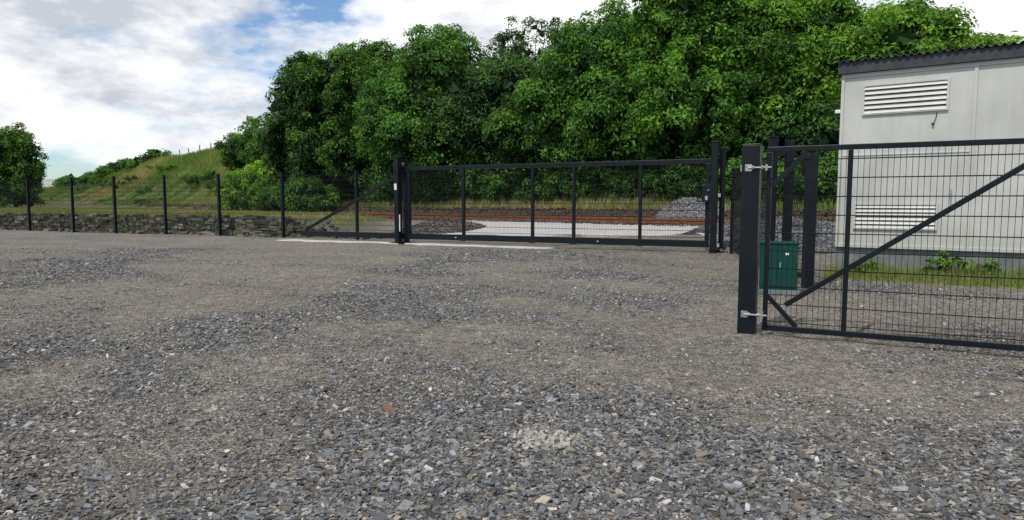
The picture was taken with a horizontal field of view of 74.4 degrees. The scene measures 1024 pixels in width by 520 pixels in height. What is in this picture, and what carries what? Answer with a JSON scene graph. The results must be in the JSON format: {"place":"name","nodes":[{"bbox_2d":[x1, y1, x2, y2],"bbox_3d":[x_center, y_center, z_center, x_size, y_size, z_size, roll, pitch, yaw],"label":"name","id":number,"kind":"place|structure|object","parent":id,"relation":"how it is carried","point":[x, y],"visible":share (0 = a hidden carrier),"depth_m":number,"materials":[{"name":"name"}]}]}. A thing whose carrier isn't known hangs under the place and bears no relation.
{"place":"outdoors","nodes":[
{"label":"outdoors","id":0,"kind":"place"},
{"bbox_2d":[0,205,386,225],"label":"verge grass","id":1,"kind":"structure","parent":0,"point":[262,213],"depth_m":40.87,"materials":[{"name":"green plant"}]},
{"bbox_2d":[0,154,1023,519],"bbox_3d":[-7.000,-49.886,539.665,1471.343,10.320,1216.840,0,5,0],"label":"gravel ground","id":2,"kind":"structure","parent":0,"point":[60,242],"depth_m":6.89,"materials":[{"name":"grey gravel"}]},
{"bbox_2d":[0,195,15,206],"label":"boundary hedge","id":3,"kind":"object","parent":2,"relation":"on","point":[3,202],"visible":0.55,"depth_m":76.94,"materials":[{"name":"green plant"}]},
{"bbox_2d":[0,122,49,206],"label":"deciduous tree","id":4,"kind":"object","parent":2,"relation":"on","point":[19,150],"visible":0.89,"depth_m":78.12,"materials":[{"name":"green plant"}]},
{"bbox_2d":[52,148,173,187],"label":"hedgerow","id":5,"kind":"object","parent":2,"relation":"on","point":[109,168],"visible":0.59,"depth_m":123.20,"materials":[{"name":"green plant"}]},
{"bbox_2d":[42,163,220,203],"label":"bramble patch","id":6,"kind":"object","parent":2,"relation":"on","point":[168,166],"visible":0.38,"depth_m":96.97,"materials":[{"name":"green plant"}]},
{"bbox_2d":[23,218,294,233],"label":"stone wall","id":7,"kind":"structure","parent":2,"relation":"on","point":[169,220],"depth_m":30.84,"materials":[{"name":"grey stone"}]},
{"bbox_2d":[0,213,326,237],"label":"stones","id":8,"kind":"object","parent":2,"relation":"on","point":[275,230],"visible":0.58,"depth_m":32.03,"materials":[{"name":"grey stone"}]},
{"bbox_2d":[1,225,330,237],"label":"wall foot weeds","id":9,"kind":"object","parent":2,"relation":"on","point":[108,231],"depth_m":32.58,"materials":[{"name":"green plant"}]},
{"bbox_2d":[161,143,210,156],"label":"post and wire fence","id":10,"kind":"object","parent":2,"relation":"on","point":[185,150],"visible":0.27,"depth_m":105.85,"materials":[{"name":"wood"}]},
{"bbox_2d":[0,220,381,239],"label":"fallen stones","id":11,"kind":"object","parent":2,"relation":"on","point":[243,234],"visible":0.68,"depth_m":31.22,"materials":[{"name":"stone"}]},
{"bbox_2d":[0,170,402,239],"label":"fence","id":12,"kind":"object","parent":2,"relation":"on","point":[341,214],"visible":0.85,"depth_m":31.18,"materials":[{"name":"black metal"}]},
{"bbox_2d":[214,115,271,170],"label":"shrub","id":13,"kind":"object","parent":2,"relation":"on","point":[238,150],"visible":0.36,"depth_m":75.45,"materials":[{"name":"green plant"}]},
{"bbox_2d":[211,154,289,210],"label":"shrub","id":14,"kind":"object","parent":2,"relation":"on","point":[259,170],"visible":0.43,"depth_m":61.04,"materials":[{"name":"green plant"}]},
{"bbox_2d":[221,174,339,211],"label":"shrub","id":15,"kind":"object","parent":2,"relation":"on","point":[307,200],"visible":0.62,"depth_m":54.06,"materials":[{"name":"green plant"}]},
{"bbox_2d":[255,50,358,196],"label":"deciduous tree","id":16,"kind":"object","parent":2,"relation":"on","point":[284,155],"visible":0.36,"depth_m":57.58,"materials":[{"name":"green plant"}]},
{"bbox_2d":[282,38,408,202],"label":"deciduous tree","id":17,"kind":"object","parent":2,"relation":"on","point":[350,68],"visible":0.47,"depth_m":55.32,"materials":[{"name":"green plant"}]},
{"bbox_2d":[382,403,395,413],"bbox_3d":[-0.879,1.076,4.819,0.110,0.091,0.062,4,6,39],"label":"brown rock","id":18,"kind":"object","parent":2,"relation":"on","point":[389,407],"visible":0.71,"depth_m":4.81,"materials":[{"name":"stone"}]},
{"bbox_2d":[389,157,415,243],"bbox_3d":[-4.000,-2.160,24.555,0.700,3.110,0.900,2,5,26],"label":"gate guide post","id":19,"kind":"object","parent":2,"relation":"on","point":[400,220],"visible":0.97,"depth_m":24.33,"materials":[{"name":"black metal"}]},
{"bbox_2d":[276,239,559,248],"bbox_3d":[-3.815,-0.569,24.527,11.583,0.161,1.114,2,5,26],"label":"gate foundation strip","id":20,"kind":"object","parent":2,"relation":"on","point":[427,243],"visible":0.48,"depth_m":24.00,"materials":[{"name":"grey concrete"}]},
{"bbox_2d":[350,23,488,200],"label":"deciduous tree","id":21,"kind":"object","parent":2,"relation":"on","point":[440,62],"visible":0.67,"depth_m":48.37,"materials":[{"name":"green plant"}]},
{"bbox_2d":[37,146,836,212],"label":"bank grass","id":22,"kind":"structure","parent":2,"relation":"on","point":[179,161],"depth_m":88.25,"materials":[{"name":"green plant"}]},
{"bbox_2d":[392,219,485,233],"bbox_3d":[-3.413,-1.532,31.483,4.515,0.730,4.075,0,5,0],"label":"gravel heap","id":23,"kind":"object","parent":2,"relation":"on","point":[438,226],"visible":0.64,"depth_m":30.68,"materials":[{"name":"gravel"}]},
{"bbox_2d":[83,207,835,224],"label":"railway track","id":24,"kind":"structure","parent":2,"relation":"on","point":[614,219],"depth_m":34.60,"materials":[{"name":"brown metal"}]},
{"bbox_2d":[413,48,542,175],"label":"deciduous tree","id":25,"kind":"object","parent":2,"relation":"on","point":[487,87],"visible":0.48,"depth_m":46.52,"materials":[{"name":"green plant"}]},
{"bbox_2d":[145,205,835,226],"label":"track ballast","id":26,"kind":"structure","parent":2,"relation":"on","point":[560,214],"depth_m":38.24,"materials":[{"name":"gravel"}]},
{"bbox_2d":[477,33,533,67],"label":"deciduous tree","id":27,"kind":"object","parent":2,"relation":"on","point":[509,49],"visible":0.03,"depth_m":58.59,"materials":[{"name":"green plant"}]},
{"bbox_2d":[473,15,571,73],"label":"deciduous tree","id":28,"kind":"object","parent":2,"relation":"on","point":[502,38],"visible":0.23,"depth_m":57.17,"materials":[{"name":"green plant"}]},
{"bbox_2d":[482,76,584,189],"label":"deciduous tree","id":29,"kind":"object","parent":2,"relation":"on","point":[510,140],"visible":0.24,"depth_m":43.12,"materials":[{"name":"green plant"}]},
{"bbox_2d":[504,426,587,455],"bbox_3d":[0.208,1.131,4.227,0.481,0.062,0.510,-1,5,-9],"label":"pale rubble patch","id":30,"kind":"object","parent":2,"relation":"on","point":[540,436],"visible":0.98,"depth_m":4.22,"materials":[{"name":"stone"}]},
{"bbox_2d":[326,150,838,204],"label":"ivy undergrowth","id":31,"kind":"object","parent":2,"relation":"on","point":[583,187],"visible":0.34,"depth_m":40.12,"materials":[{"name":"green plant"}]},
{"bbox_2d":[447,220,717,236],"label":"concrete slab","id":32,"kind":"structure","parent":2,"relation":"on","point":[592,230],"depth_m":27.77,"materials":[{"name":"grey concrete"}]},
{"bbox_2d":[508,0,672,189],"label":"deciduous tree","id":33,"kind":"object","parent":2,"relation":"on","point":[589,126],"visible":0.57,"depth_m":39.50,"materials":[{"name":"green plant"}]},
{"bbox_2d":[358,98,840,196],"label":"hedge shrubs","id":34,"kind":"object","parent":2,"relation":"on","point":[827,132],"visible":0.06,"depth_m":34.65,"materials":[{"name":"green plant"}]},
{"bbox_2d":[653,197,727,218],"bbox_3d":[8.886,-2.484,33.517,3.907,1.305,3.275,0,5,0],"label":"gravel heap","id":35,"kind":"object","parent":2,"relation":"on","point":[687,201],"visible":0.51,"depth_m":33.23,"materials":[{"name":"gravel"}]},
{"bbox_2d":[588,0,821,171],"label":"deciduous tree","id":36,"kind":"object","parent":2,"relation":"on","point":[683,42],"visible":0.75,"depth_m":35.61,"materials":[{"name":"green plant"}]},
{"bbox_2d":[697,141,725,252],"bbox_3d":[5.853,-1.814,19.715,0.826,3.248,0.486,0,5,0],"label":"gate catch post","id":37,"kind":"object","parent":2,"relation":"on","point":[710,194],"visible":0.96,"depth_m":19.63,"materials":[{"name":"metal"}]},
{"bbox_2d":[301,158,710,247],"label":"sliding cantilever gate","id":38,"kind":"structure","parent":37,"relation":"attached to","point":[574,239],"depth_m":21.97,"materials":[{"name":"black metal"}]},
{"bbox_2d":[729,157,766,262],"bbox_3d":[5.720,-1.028,16.333,0.103,2.687,6.373,1,5,11],"label":"fence","id":39,"kind":"object","parent":2,"relation":"on","point":[734,216],"visible":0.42,"depth_m":17.98,"materials":[{"name":"black metal"}]},
{"bbox_2d":[736,143,770,334],"bbox_3d":[2.730,-0.172,7.603,0.332,2.244,0.235,3,6,27],"label":"gate hinge post","id":40,"kind":"object","parent":2,"relation":"on","point":[747,314],"visible":0.89,"depth_m":7.55,"materials":[{"name":"metal"}]},
{"bbox_2d":[762,138,1023,350],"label":"swing gate","id":41,"kind":"structure","parent":40,"relation":"attached to","point":[847,267],"depth_m":7.05,"materials":[{"name":"black metal"}]},
{"bbox_2d":[690,216,835,236],"bbox_3d":[9.795,-1.272,24.589,6.534,0.757,4.684,0,5,0],"label":"gravel heap","id":42,"kind":"object","parent":2,"relation":"on","point":[827,225],"visible":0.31,"depth_m":23.36,"materials":[{"name":"gravel"}]},
{"bbox_2d":[705,228,835,254],"bbox_3d":[8.588,-0.591,20.525,5.451,0.714,3.911,0,5,0],"label":"gravel heap","id":43,"kind":"object","parent":2,"relation":"on","point":[821,238],"visible":0.28,"depth_m":19.83,"materials":[{"name":"gravel"}]},
{"bbox_2d":[758,241,799,294],"bbox_3d":[4.420,0.121,11.201,0.660,0.855,0.420,2,5,22],"label":"green utility cabinet","id":44,"kind":"object","parent":2,"relation":"on","point":[779,259],"visible":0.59,"depth_m":11.02,"materials":[{"name":"metal"}]},
{"bbox_2d":[681,0,882,158],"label":"deciduous tree","id":45,"kind":"object","parent":2,"relation":"on","point":[833,14],"visible":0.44,"depth_m":34.86,"materials":[{"name":"green plant"}]},
{"bbox_2d":[768,136,817,287],"bbox_3d":[5.103,-0.934,12.393,0.415,2.745,1.315,0,5,0],"label":"pedestrian gate frame","id":46,"kind":"object","parent":2,"relation":"on","point":[810,209],"visible":0.62,"depth_m":12.13,"materials":[{"name":"black metal"}]},
{"bbox_2d":[787,0,979,119],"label":"deciduous tree","id":47,"kind":"object","parent":2,"relation":"on","point":[912,26],"visible":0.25,"depth_m":33.14,"materials":[{"name":"green plant"}]},
{"bbox_2d":[821,257,1023,289],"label":"grass","id":48,"kind":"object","parent":2,"relation":"on","point":[949,280],"visible":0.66,"depth_m":12.47,"materials":[{"name":"green plant"}]},
{"bbox_2d":[854,249,1002,281],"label":"nettle plants","id":49,"kind":"object","parent":2,"relation":"on","point":[950,262],"visible":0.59,"depth_m":12.61,"materials":[{"name":"green plant"}]},
{"bbox_2d":[835,40,1023,275],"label":"white equipment kiosk","id":50,"kind":"object","parent":2,"relation":"on","point":[971,93],"visible":0.77,"depth_m":12.82,"materials":[{"name":"metal"}]},
{"bbox_2d":[924,30,1023,51],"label":"deciduous tree","id":51,"kind":"object","parent":2,"relation":"on","point":[990,39],"visible":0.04,"depth_m":32.70,"materials":[{"name":"green plant"}]},
{"bbox_2d":[0,0,1023,189],"label":"sky","id":52,"kind":"structure","parent":0,"point":[95,83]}
]}

